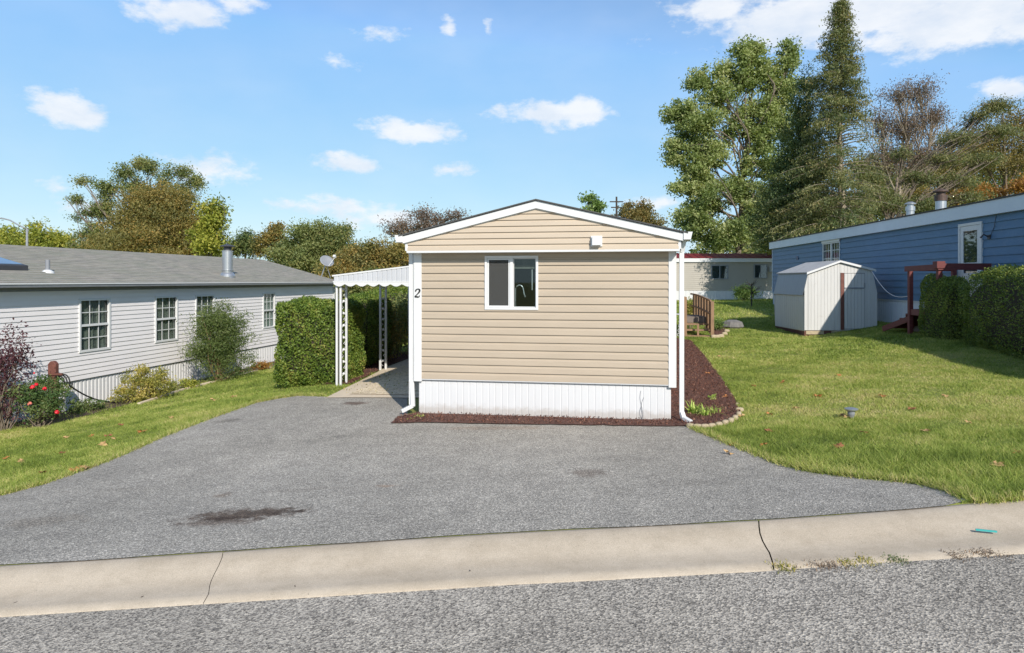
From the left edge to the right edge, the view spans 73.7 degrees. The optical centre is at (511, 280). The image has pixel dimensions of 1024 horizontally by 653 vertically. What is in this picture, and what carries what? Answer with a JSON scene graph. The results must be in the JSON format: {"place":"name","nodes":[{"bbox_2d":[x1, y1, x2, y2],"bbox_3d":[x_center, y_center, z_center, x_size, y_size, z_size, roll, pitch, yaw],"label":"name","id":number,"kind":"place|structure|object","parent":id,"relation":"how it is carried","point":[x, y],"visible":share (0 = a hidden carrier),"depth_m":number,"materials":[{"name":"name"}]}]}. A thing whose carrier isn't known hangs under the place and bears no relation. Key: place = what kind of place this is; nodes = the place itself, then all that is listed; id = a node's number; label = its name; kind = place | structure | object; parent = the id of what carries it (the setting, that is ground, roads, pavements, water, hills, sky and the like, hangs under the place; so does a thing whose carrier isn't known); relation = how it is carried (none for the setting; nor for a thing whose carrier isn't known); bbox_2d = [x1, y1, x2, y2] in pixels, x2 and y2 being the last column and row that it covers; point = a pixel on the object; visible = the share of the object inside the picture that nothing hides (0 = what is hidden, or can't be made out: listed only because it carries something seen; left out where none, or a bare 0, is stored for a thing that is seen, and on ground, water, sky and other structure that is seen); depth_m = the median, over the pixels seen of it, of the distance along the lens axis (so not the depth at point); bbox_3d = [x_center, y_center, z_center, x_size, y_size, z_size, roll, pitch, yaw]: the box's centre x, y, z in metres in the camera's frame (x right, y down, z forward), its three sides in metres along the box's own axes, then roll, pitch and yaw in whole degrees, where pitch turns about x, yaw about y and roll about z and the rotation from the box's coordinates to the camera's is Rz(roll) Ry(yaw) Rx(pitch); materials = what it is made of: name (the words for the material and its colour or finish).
{"place":"outdoors","nodes":[
{"label":"outdoors","id":0,"kind":"place"},
{"bbox_2d":[0,396,964,564],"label":"driveway","id":1,"kind":"structure","parent":0,"point":[298,470],"depth_m":6.12,"materials":[{"name":"grey asphalt"}]},
{"bbox_2d":[0,554,1023,652],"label":"road","id":2,"kind":"structure","parent":0,"point":[956,605],"depth_m":3.60,"materials":[{"name":"grey asphalt"}]},
{"bbox_2d":[203,543,773,602],"bbox_3d":[0.010,1.997,4.090,28.038,1.470,0.899,0,0,-2],"label":"kerb bedding","id":3,"kind":"object","parent":2,"relation":"on","point":[763,543],"visible":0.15,"depth_m":4.32,"materials":[{"name":"concrete"}]},
{"bbox_2d":[0,500,1023,616],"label":"kerb","id":4,"kind":"structure","parent":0,"point":[517,558],"depth_m":4.32,"materials":[{"name":"beige concrete"}]},
{"bbox_2d":[765,560,799,573],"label":"kerb weed","id":5,"kind":"object","parent":4,"relation":"on","point":[784,567],"visible":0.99,"depth_m":4.09,"materials":[{"name":"green plant"}]},
{"bbox_2d":[796,558,857,572],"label":"kerb weed","id":6,"kind":"object","parent":4,"relation":"on","point":[829,565],"visible":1,"depth_m":4.08,"materials":[{"name":"green plant"}]},
{"bbox_2d":[836,555,857,570],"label":"kerb weed","id":7,"kind":"object","parent":4,"relation":"on","point":[846,560],"visible":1,"depth_m":4.13,"materials":[{"name":"green plant"}]},
{"bbox_2d":[853,552,881,570],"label":"kerb weed","id":8,"kind":"object","parent":4,"relation":"on","point":[859,556],"visible":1,"depth_m":4.12,"materials":[{"name":"green plant"}]},
{"bbox_2d":[880,552,914,565],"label":"kerb weed","id":9,"kind":"object","parent":4,"relation":"on","point":[893,558],"visible":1,"depth_m":4.12,"materials":[{"name":"green plant"}]},
{"bbox_2d":[941,547,975,562],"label":"kerb weed","id":10,"kind":"object","parent":4,"relation":"on","point":[960,556],"visible":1,"depth_m":4.10,"materials":[{"name":"purple plant"}]},
{"bbox_2d":[975,528,996,532],"bbox_3d":[3.040,1.602,4.376,0.117,0.010,0.012,0,0,19],"label":"plastic strip","id":11,"kind":"object","parent":4,"relation":"on","point":[985,530],"visible":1,"depth_m":4.37,"materials":[{"name":"teal plastic"}]},
{"bbox_2d":[959,547,1021,560],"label":"kerb weed","id":12,"kind":"object","parent":4,"relation":"on","point":[985,551],"visible":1,"depth_m":4.12,"materials":[{"name":"brown plant"}]},
{"bbox_2d":[0,296,1023,575],"bbox_3d":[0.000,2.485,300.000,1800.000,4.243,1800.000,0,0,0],"label":"lawn","id":13,"kind":"structure","parent":0,"point":[910,376],"depth_m":10.94,"materials":[{"name":"green plant"}]},
{"bbox_2d":[0,217,27,245],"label":"street lamp","id":14,"kind":"object","parent":13,"relation":"on","point":[20,226],"visible":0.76,"depth_m":61.95,"materials":[{"name":"grey metal"}]},
{"bbox_2d":[0,317,38,430],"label":"purple shrub","id":15,"kind":"object","parent":13,"relation":"on","point":[4,367],"visible":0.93,"depth_m":12.55,"materials":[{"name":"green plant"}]},
{"bbox_2d":[0,216,78,247],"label":"lime tree","id":16,"kind":"object","parent":13,"relation":"on","point":[39,238],"visible":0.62,"depth_m":68.77,"materials":[{"name":"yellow plant"}]},
{"bbox_2d":[56,151,209,249],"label":"spreading tree","id":17,"kind":"object","parent":13,"relation":"on","point":[149,167],"visible":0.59,"depth_m":65.54,"materials":[{"name":"green plant"}]},
{"bbox_2d":[8,361,274,427],"bbox_3d":[-8.310,2.728,18.381,1.484,0.212,19.261,0,0,10],"label":"flower bed","id":18,"kind":"object","parent":13,"relation":"on","point":[81,414],"visible":0.22,"depth_m":14.14,"materials":[{"name":"soil"}]},
{"bbox_2d":[0,372,76,426],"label":"rose bush","id":19,"kind":"object","parent":18,"relation":"on","point":[35,398],"visible":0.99,"depth_m":12.63,"materials":[{"name":"green plant"}]},
{"bbox_2d":[48,361,72,418],"bbox_3d":[-9.044,2.234,13.662,0.363,1.263,0.268,0,0,0],"label":"hose post","id":20,"kind":"object","parent":18,"relation":"on","point":[53,369],"visible":0.44,"depth_m":13.56,"materials":[{"name":"orange paint"}]},
{"bbox_2d":[56,375,115,402],"bbox_3d":[-9.024,2.328,14.602,0.031,0.912,2.117,0,0,1],"label":"garden hose","id":21,"kind":"object","parent":20,"relation":"hanging from","point":[85,394],"visible":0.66,"depth_m":14.43,"materials":[{"name":"black rubber"}]},
{"bbox_2d":[66,397,107,413],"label":"plant","id":22,"kind":"object","parent":18,"relation":"on","point":[81,407],"visible":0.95,"depth_m":14.36,"materials":[{"name":"green plant"}]},
{"bbox_2d":[106,382,152,402],"bbox_3d":[-8.638,2.558,15.363,1.006,0.561,0.740,0,0,27],"label":"azalea","id":23,"kind":"object","parent":18,"relation":"on","point":[123,392],"visible":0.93,"depth_m":15.29,"materials":[{"name":"yellow plant"}]},
{"bbox_2d":[116,363,182,401],"bbox_3d":[-8.269,2.336,15.602,1.240,0.930,1.195,0,0,-43],"label":"azalea","id":24,"kind":"object","parent":18,"relation":"on","point":[154,382],"visible":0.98,"depth_m":15.55,"materials":[{"name":"green plant"}]},
{"bbox_2d":[250,360,274,369],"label":"flowering plant","id":25,"kind":"object","parent":18,"relation":"on","point":[264,365],"visible":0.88,"depth_m":19.89,"materials":[{"name":"orange plant"}]},
{"bbox_2d":[68,174,242,256],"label":"dome tree","id":26,"kind":"object","parent":13,"relation":"on","point":[150,219],"visible":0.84,"depth_m":58.34,"materials":[{"name":"green plant"}]},
{"bbox_2d":[138,388,184,403],"bbox_3d":[-8.153,2.703,15.928,0.070,0.089,2.145,0,0,-2],"label":"edging timber","id":27,"kind":"object","parent":13,"relation":"on","point":[172,392],"visible":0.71,"depth_m":15.78,"materials":[{"name":"beige wood"}]},
{"bbox_2d":[0,244,335,422],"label":"grey house","id":28,"kind":"structure","parent":13,"relation":"on","point":[99,322],"depth_m":16.78,"materials":[{"name":"grey plastic"}]},
{"bbox_2d":[78,298,110,352],"bbox_3d":[-9.463,0.995,15.443,0.105,1.190,0.921,0,0,9],"label":"window","id":29,"kind":"structure","parent":28,"relation":"in","point":[92,323],"depth_m":15.49,"materials":[{"name":"white glass"}]},
{"bbox_2d":[154,296,177,342],"bbox_3d":[-9.065,0.995,17.849,0.111,1.190,0.895,0,0,9],"label":"window","id":30,"kind":"structure","parent":28,"relation":"in","point":[166,307],"depth_m":17.92,"materials":[{"name":"white glass"}]},
{"bbox_2d":[195,294,214,335],"bbox_3d":[-8.793,0.995,19.489,0.112,1.190,0.900,0,0,9],"label":"window","id":31,"kind":"structure","parent":28,"relation":"in","point":[199,299],"depth_m":19.47,"materials":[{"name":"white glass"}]},
{"bbox_2d":[262,292,274,328],"bbox_3d":[-8.208,0.995,22.973,0.105,1.190,0.788,0,0,9],"label":"window","id":32,"kind":"structure","parent":28,"relation":"in","point":[268,302],"depth_m":23.04,"materials":[{"name":"white glass"}]},
{"bbox_2d":[320,255,335,277],"bbox_3d":[-7.551,-0.583,28.045,0.651,0.954,0.396,0,0,-14],"label":"satellite dish","id":33,"kind":"object","parent":28,"relation":"attached to","point":[325,260],"visible":1,"depth_m":28.08,"materials":[{"name":"grey metal"}]},
{"bbox_2d":[177,375,203,388],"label":"plant","id":34,"kind":"object","parent":13,"relation":"on","point":[189,382],"visible":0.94,"depth_m":17.26,"materials":[{"name":"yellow plant"}]},
{"bbox_2d":[178,192,240,256],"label":"yellow tree","id":35,"kind":"object","parent":13,"relation":"on","point":[205,238],"visible":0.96,"depth_m":55.50,"materials":[{"name":"green plant"}]},
{"bbox_2d":[185,376,234,388],"bbox_3d":[-7.916,2.686,17.995,0.070,0.118,1.860,0,0,15],"label":"edging timber","id":36,"kind":"object","parent":13,"relation":"on","point":[202,384],"visible":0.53,"depth_m":17.61,"materials":[{"name":"beige wood"}]},
{"bbox_2d":[176,297,260,382],"bbox_3d":[-7.774,1.629,18.130,2.282,2.417,1.913,0,0,0],"label":"tall bush","id":37,"kind":"object","parent":13,"relation":"on","point":[221,340],"visible":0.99,"depth_m":17.98,"materials":[{"name":"green plant"}]},
{"bbox_2d":[223,226,260,258],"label":"leafy tree","id":38,"kind":"object","parent":13,"relation":"on","point":[243,249],"visible":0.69,"depth_m":63.57,"materials":[{"name":"green plant"}]},
{"bbox_2d":[248,220,293,258],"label":"slim tree","id":39,"kind":"object","parent":13,"relation":"on","point":[271,234],"visible":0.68,"depth_m":61.67,"materials":[{"name":"green plant"}]},
{"bbox_2d":[259,216,358,274],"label":"leafy tree","id":40,"kind":"object","parent":13,"relation":"on","point":[307,247],"visible":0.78,"depth_m":50.97,"materials":[{"name":"green plant"}]},
{"bbox_2d":[273,295,366,387],"bbox_3d":[-4.096,1.348,14.784,1.753,2.093,1.935,0,0,0],"label":"yew hedge","id":41,"kind":"object","parent":13,"relation":"on","point":[305,349],"visible":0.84,"depth_m":14.06,"materials":[{"name":"green plant"}]},
{"bbox_2d":[311,231,408,298],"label":"broad tree","id":42,"kind":"object","parent":13,"relation":"on","point":[366,254],"visible":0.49,"depth_m":45.12,"materials":[{"name":"green plant"}]},
{"bbox_2d":[333,264,403,299],"bbox_3d":[-6.590,1.124,34.028,5.655,3.922,4.574,0,0,0],"label":"hedgerow tree","id":43,"kind":"object","parent":13,"relation":"on","point":[356,289],"visible":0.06,"depth_m":33.36,"materials":[{"name":"green plant"}]},
{"bbox_2d":[329,352,408,383],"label":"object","id":44,"kind":"object","parent":13,"relation":"on","point":[389,362],"visible":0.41,"depth_m":17.00,"materials":[{"name":"brown wood"}]},
{"bbox_2d":[349,291,396,365],"bbox_3d":[-3.738,1.282,17.627,1.133,2.078,2.789,0,0,5],"label":"rounded yew","id":45,"kind":"object","parent":44,"relation":"on","point":[369,301],"visible":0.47,"depth_m":17.02,"materials":[{"name":"green plant"}]},
{"bbox_2d":[383,294,408,359],"bbox_3d":[-3.521,1.331,18.338,1.798,1.963,1.456,0,0,0],"label":"twiggy bush","id":46,"kind":"object","parent":44,"relation":"on","point":[395,340],"visible":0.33,"depth_m":18.18,"materials":[{"name":"green plant"}]},
{"bbox_2d":[326,359,418,397],"bbox_3d":[-1.747,2.025,16.514,2.590,0.141,9.640,0,0,9],"label":"carport pad","id":47,"kind":"object","parent":13,"relation":"on","point":[391,369],"visible":0.22,"depth_m":13.54,"materials":[{"name":"beige concrete"}]},
{"bbox_2d":[328,364,408,392],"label":"leaf bits","id":48,"kind":"object","parent":47,"relation":"on","point":[380,379],"visible":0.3,"depth_m":13.44,"materials":[{"name":"brown plant"}]},
{"bbox_2d":[332,266,408,385],"bbox_3d":[-1.886,0.901,16.142,2.762,2.622,5.620,0,0,9],"label":"carport","id":49,"kind":"object","parent":47,"relation":"on","point":[395,276],"visible":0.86,"depth_m":13.61,"materials":[{"name":"metal"}]},
{"bbox_2d":[350,367,418,394],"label":"pebble paving","id":50,"kind":"structure","parent":47,"relation":"on","point":[390,387],"depth_m":12.99,"materials":[{"name":"concrete"}]},
{"bbox_2d":[368,286,407,337],"bbox_3d":[-3.554,1.284,25.411,4.009,2.308,1.588,0,0,11],"label":"back hedge","id":51,"kind":"object","parent":13,"relation":"on","point":[395,290],"visible":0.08,"depth_m":25.06,"materials":[{"name":"green plant"}]},
{"bbox_2d":[387,288,407,354],"bbox_3d":[-3.298,1.371,19.583,2.080,2.341,1.999,0,0,23],"label":"back bush","id":52,"kind":"object","parent":13,"relation":"on","point":[404,315],"visible":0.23,"depth_m":19.42,"materials":[{"name":"green plant"}]},
{"bbox_2d":[377,201,471,241],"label":"sparse tree","id":53,"kind":"object","parent":13,"relation":"on","point":[424,218],"visible":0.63,"depth_m":69.44,"materials":[{"name":"purple plant"}]},
{"bbox_2d":[214,242,768,258],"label":"distant woods","id":54,"kind":"object","parent":13,"relation":"on","point":[745,250],"visible":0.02,"depth_m":98.40,"materials":[{"name":"green plant"}]},
{"bbox_2d":[0,392,1023,504],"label":"grass fringe","id":55,"kind":"object","parent":13,"relation":"on","point":[914,480],"depth_m":6.74,"materials":[{"name":"green plant"}]},
{"bbox_2d":[324,327,739,425],"bbox_3d":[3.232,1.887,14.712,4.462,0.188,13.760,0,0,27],"label":"mulch bed","id":56,"kind":"object","parent":13,"relation":"on","point":[646,423],"visible":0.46,"depth_m":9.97,"materials":[{"name":"brown wood"}]},
{"bbox_2d":[685,400,703,413],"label":"daylily","id":57,"kind":"object","parent":56,"relation":"on","point":[691,409],"visible":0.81,"depth_m":10.02,"materials":[{"name":"green plant"}]},
{"bbox_2d":[695,403,724,415],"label":"daylily","id":58,"kind":"object","parent":56,"relation":"on","point":[703,411],"visible":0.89,"depth_m":9.81,"materials":[{"name":"green plant"}]},
{"bbox_2d":[699,406,729,413],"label":"daylily","id":59,"kind":"object","parent":56,"relation":"on","point":[714,410],"visible":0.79,"depth_m":9.97,"materials":[{"name":"green plant"}]},
{"bbox_2d":[395,199,692,421],"bbox_3d":[1.717,0.497,17.680,4.239,3.305,16.400,0,0,9],"label":"mobile home","id":60,"kind":"object","parent":13,"relation":"on","point":[592,333],"visible":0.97,"depth_m":9.82,"materials":[{"name":"beige plastic"}]},
{"bbox_2d":[485,256,537,309],"bbox_3d":[-0.004,0.032,9.973,0.790,0.787,0.098,0,0,9],"label":"window","id":61,"kind":"structure","parent":60,"relation":"in","point":[499,270],"depth_m":9.97,"materials":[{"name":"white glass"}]},
{"bbox_2d":[515,284,525,306],"bbox_3d":[0.125,0.297,10.098,0.172,0.485,0.026,0,0,12],"label":"kitchen faucet","id":62,"kind":"object","parent":60,"relation":"in","point":[515,293],"visible":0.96,"depth_m":10.10,"materials":[{"name":"silver metal"}]},
{"bbox_2d":[577,190,608,213],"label":"green sapling","id":63,"kind":"object","parent":13,"relation":"on","point":[596,205],"visible":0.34,"depth_m":43.75,"materials":[{"name":"green plant"}]},
{"bbox_2d":[610,197,622,216],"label":"utility pole","id":64,"kind":"object","parent":13,"relation":"on","point":[616,201],"visible":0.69,"depth_m":74.94,"materials":[{"name":"brown wood"}]},
{"bbox_2d":[610,196,669,226],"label":"brown treetop","id":65,"kind":"object","parent":13,"relation":"on","point":[640,212],"visible":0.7,"depth_m":79.12,"materials":[{"name":"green plant"}]},
{"bbox_2d":[677,297,692,327],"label":"pale flower shrub","id":66,"kind":"object","parent":13,"relation":"on","point":[689,310],"visible":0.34,"depth_m":24.61,"materials":[{"name":"green plant"}]},
{"bbox_2d":[684,293,713,336],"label":"wooden stairs","id":67,"kind":"structure","parent":13,"relation":"on","point":[703,310],"depth_m":22.14,"materials":[{"name":"brown wood"}]},
{"bbox_2d":[704,326,724,334],"bbox_3d":[7.131,1.701,23.685,0.711,0.157,4.397,0,0,11],"label":"stair bed","id":68,"kind":"object","parent":13,"relation":"on","point":[719,331],"visible":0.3,"depth_m":23.38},
{"bbox_2d":[714,315,726,330],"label":"fern bush","id":69,"kind":"object","parent":68,"relation":"on","point":[718,323],"visible":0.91,"depth_m":23.61,"materials":[{"name":"green plant"}]},
{"bbox_2d":[676,253,772,299],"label":"cream house","id":70,"kind":"structure","parent":13,"relation":"on","point":[714,276],"depth_m":45.00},
{"bbox_2d":[711,265,727,278],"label":"window","id":71,"kind":"structure","parent":70,"relation":"in","point":[717,271],"depth_m":44.98,"materials":[{"name":"black glass"}]},
{"bbox_2d":[754,264,767,278],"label":"window","id":72,"kind":"structure","parent":70,"relation":"in","point":[760,270],"depth_m":44.98,"materials":[{"name":"grey glass"}]},
{"bbox_2d":[722,320,743,328],"bbox_3d":[7.985,1.582,24.689,0.815,0.330,0.827,0,0,0],"label":"rock","id":73,"kind":"object","parent":13,"relation":"on","point":[730,324],"visible":0.71,"depth_m":24.39,"materials":[{"name":"grey stone"}]},
{"bbox_2d":[657,34,812,252],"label":"maple","id":74,"kind":"object","parent":13,"relation":"on","point":[703,184],"visible":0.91,"depth_m":56.29,"materials":[{"name":"green plant"}]},
{"bbox_2d":[731,281,762,300],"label":"round bush","id":75,"kind":"object","parent":13,"relation":"on","point":[742,292],"visible":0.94,"depth_m":41.14,"materials":[{"name":"green plant"}]},
{"bbox_2d":[744,279,759,306],"bbox_3d":[11.566,0.647,33.015,0.922,1.444,0.993,0,0,25],"label":"bare sapling","id":76,"kind":"object","parent":13,"relation":"on","point":[751,284],"visible":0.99,"depth_m":32.91,"materials":[{"name":"brown plant"}]},
{"bbox_2d":[742,222,838,254],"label":"lime shrub tree","id":77,"kind":"object","parent":13,"relation":"on","point":[769,250],"visible":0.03,"depth_m":46.20,"materials":[{"name":"green plant"}]},
{"bbox_2d":[741,56,850,251],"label":"dark spruce","id":78,"kind":"object","parent":13,"relation":"on","point":[763,216],"visible":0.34,"depth_m":40.69,"materials":[{"name":"green plant"}]},
{"bbox_2d":[745,0,904,250],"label":"hemlock","id":79,"kind":"object","parent":13,"relation":"on","point":[835,76],"visible":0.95,"depth_m":37.48,"materials":[{"name":"green plant"}]},
{"bbox_2d":[774,260,876,335],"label":"garden shed","id":80,"kind":"structure","parent":13,"relation":"on","point":[819,298],"depth_m":21.57,"materials":[{"name":"white metal"}]},
{"bbox_2d":[844,273,864,328],"bbox_3d":[10.799,0.646,21.519,0.652,1.772,0.046,0,0,2],"label":"door","id":81,"kind":"structure","parent":80,"relation":"in","point":[854,283],"depth_m":21.53,"materials":[{"name":"grey metal"}]},
{"bbox_2d":[796,214,875,236],"bbox_3d":[17.067,-1.123,35.574,5.203,5.122,3.718,0,0,-36],"label":"garden tree","id":82,"kind":"object","parent":13,"relation":"on","point":[823,227],"visible":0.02,"depth_m":35.36,"materials":[{"name":"green plant"}]},
{"bbox_2d":[833,442,844,447],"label":"fallen leaf","id":83,"kind":"object","parent":13,"relation":"on","point":[840,444],"visible":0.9,"depth_m":7.12,"materials":[{"name":"orange plant"}]},
{"bbox_2d":[844,407,857,417],"bbox_3d":[4.449,1.756,8.953,0.170,0.185,0.170,0,0,0],"label":"path light","id":84,"kind":"object","parent":13,"relation":"on","point":[851,411],"visible":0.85,"depth_m":8.92,"materials":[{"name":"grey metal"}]},
{"bbox_2d":[833,185,909,224],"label":"background tree","id":85,"kind":"object","parent":13,"relation":"on","point":[882,217],"visible":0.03,"depth_m":65.00,"materials":[{"name":"green plant"}]},
{"bbox_2d":[835,149,926,196],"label":"background tree","id":86,"kind":"object","parent":13,"relation":"on","point":[853,172],"visible":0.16,"depth_m":70.98,"materials":[{"name":"green plant"}]},
{"bbox_2d":[768,189,1023,329],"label":"blue house","id":87,"kind":"structure","parent":13,"relation":"on","point":[982,231],"depth_m":20.42,"materials":[{"name":"paint"}]},
{"bbox_2d":[821,239,839,260],"bbox_3d":[12.548,-1.075,26.751,0.180,1.050,1.821,0,0,5],"label":"window","id":88,"kind":"structure","parent":87,"relation":"in","point":[832,246],"depth_m":26.69,"materials":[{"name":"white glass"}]},
{"bbox_2d":[958,221,982,294],"bbox_3d":[11.745,-0.460,17.470,0.080,2.040,1.021,0,0,5],"label":"door","id":89,"kind":"structure","parent":87,"relation":"in","point":[970,244],"depth_m":17.53,"materials":[{"name":"white glass"}]},
{"bbox_2d":[852,69,958,215],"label":"purple tree","id":90,"kind":"object","parent":13,"relation":"on","point":[904,129],"visible":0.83,"depth_m":59.65,"materials":[{"name":"brown plant"}]},
{"bbox_2d":[913,325,924,331],"bbox_3d":[11.207,1.303,18.395,0.660,0.230,0.670,0,0,0],"label":"rock","id":91,"kind":"object","parent":13,"relation":"on","point":[916,328],"visible":0.21,"depth_m":18.37,"materials":[{"name":"grey stone"}]},
{"bbox_2d":[893,184,959,212],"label":"background tree","id":92,"kind":"object","parent":13,"relation":"on","point":[918,191],"visible":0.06,"depth_m":67.27,"materials":[{"name":"green plant"}]},
{"bbox_2d":[845,92,1023,221],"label":"spreading hemlock","id":93,"kind":"object","parent":13,"relation":"on","point":[954,181],"visible":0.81,"depth_m":38.74,"materials":[{"name":"green plant"}]},
{"bbox_2d":[882,261,991,333],"bbox_3d":[11.039,0.528,18.030,1.478,1.996,2.980,0,0,0],"label":"red porch","id":94,"kind":"object","parent":13,"relation":"on","point":[909,321],"visible":0.55,"depth_m":17.98,"materials":[{"name":"brown wood"}]},
{"bbox_2d":[917,273,970,339],"bbox_3d":[10.554,0.753,16.706,0.713,1.906,1.604,0,0,0],"label":"privet bush","id":95,"kind":"object","parent":13,"relation":"on","point":[938,306],"visible":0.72,"depth_m":16.38,"materials":[{"name":"green plant"}]},
{"bbox_2d":[907,122,987,188],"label":"background tree","id":96,"kind":"object","parent":13,"relation":"on","point":[939,135],"visible":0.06,"depth_m":73.43,"materials":[{"name":"green plant"}]},
{"bbox_2d":[930,100,1023,195],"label":"autumn tree","id":97,"kind":"object","parent":13,"relation":"on","point":[1015,166],"visible":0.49,"depth_m":55.64,"materials":[{"name":"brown plant"}]},
{"bbox_2d":[945,181,1011,205],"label":"orange tree","id":98,"kind":"object","parent":13,"relation":"on","point":[990,187],"visible":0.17,"depth_m":49.32,"materials":[{"name":"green plant"}]},
{"bbox_2d":[947,264,1023,358],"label":"privet hedge","id":99,"kind":"object","parent":13,"relation":"on","point":[995,317],"visible":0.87,"depth_m":14.23,"materials":[{"name":"green plant"}]},
{"bbox_2d":[957,135,1023,194],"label":"background tree","id":100,"kind":"object","parent":13,"relation":"on","point":[998,182],"visible":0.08,"depth_m":69.44,"materials":[{"name":"green plant"}]},
{"bbox_2d":[989,460,1003,465],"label":"fallen leaf","id":101,"kind":"object","parent":13,"relation":"on","point":[996,463],"visible":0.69,"depth_m":5.76,"materials":[{"name":"yellow plant"}]},
{"bbox_2d":[1002,172,1023,193],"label":"orange tree","id":102,"kind":"object","parent":13,"relation":"on","point":[1015,186],"visible":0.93,"depth_m":47.88,"materials":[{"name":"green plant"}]},
{"bbox_2d":[0,0,1023,260],"label":"sky","id":103,"kind":"structure","parent":0,"point":[349,111],"materials":[{"name":"blue"}]}
]}

